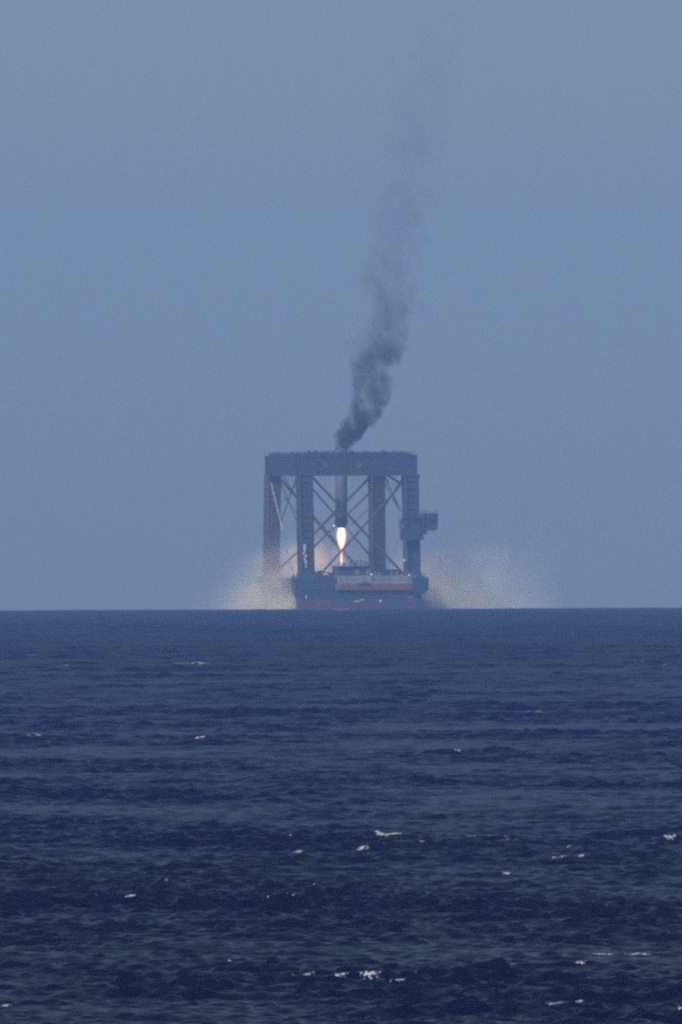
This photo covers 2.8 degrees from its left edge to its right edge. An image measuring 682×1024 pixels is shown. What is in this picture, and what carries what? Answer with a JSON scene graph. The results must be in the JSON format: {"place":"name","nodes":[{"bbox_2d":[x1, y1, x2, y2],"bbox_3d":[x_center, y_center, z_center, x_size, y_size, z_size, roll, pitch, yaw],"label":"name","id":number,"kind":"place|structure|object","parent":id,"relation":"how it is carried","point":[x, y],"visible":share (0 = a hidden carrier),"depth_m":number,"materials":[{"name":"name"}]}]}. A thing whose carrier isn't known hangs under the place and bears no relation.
{"place":"outdoors","nodes":[
{"label":"outdoors","id":0,"kind":"place"},
{"bbox_2d":[0,608,681,1023],"bbox_3d":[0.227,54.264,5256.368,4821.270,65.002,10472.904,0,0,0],"label":"sea","id":1,"kind":"structure","parent":0,"point":[342,816],"depth_m":940.86,"materials":[{"name":"liquid"}]},
{"bbox_2d":[257,559,428,608],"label":"recovery ship","id":2,"kind":"object","parent":1,"relation":"on","point":[352,587],"visible":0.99,"depth_m":5947.54,"materials":[{"name":"blue paint"}]},
{"bbox_2d":[261,450,437,577],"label":"gantry","id":3,"kind":"object","parent":2,"relation":"on","point":[304,468],"visible":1,"depth_m":5956.23,"materials":[{"name":"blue metal"}]},
{"bbox_2d":[329,446,351,527],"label":"rocket","id":4,"kind":"object","parent":3,"relation":"hanging from","point":[341,490],"visible":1,"depth_m":5970.84,"materials":[{"name":"metal"}]},
{"bbox_2d":[0,0,681,609],"label":"sky","id":5,"kind":"structure","parent":0,"point":[447,234],"materials":[{"name":"blue"}]}
]}

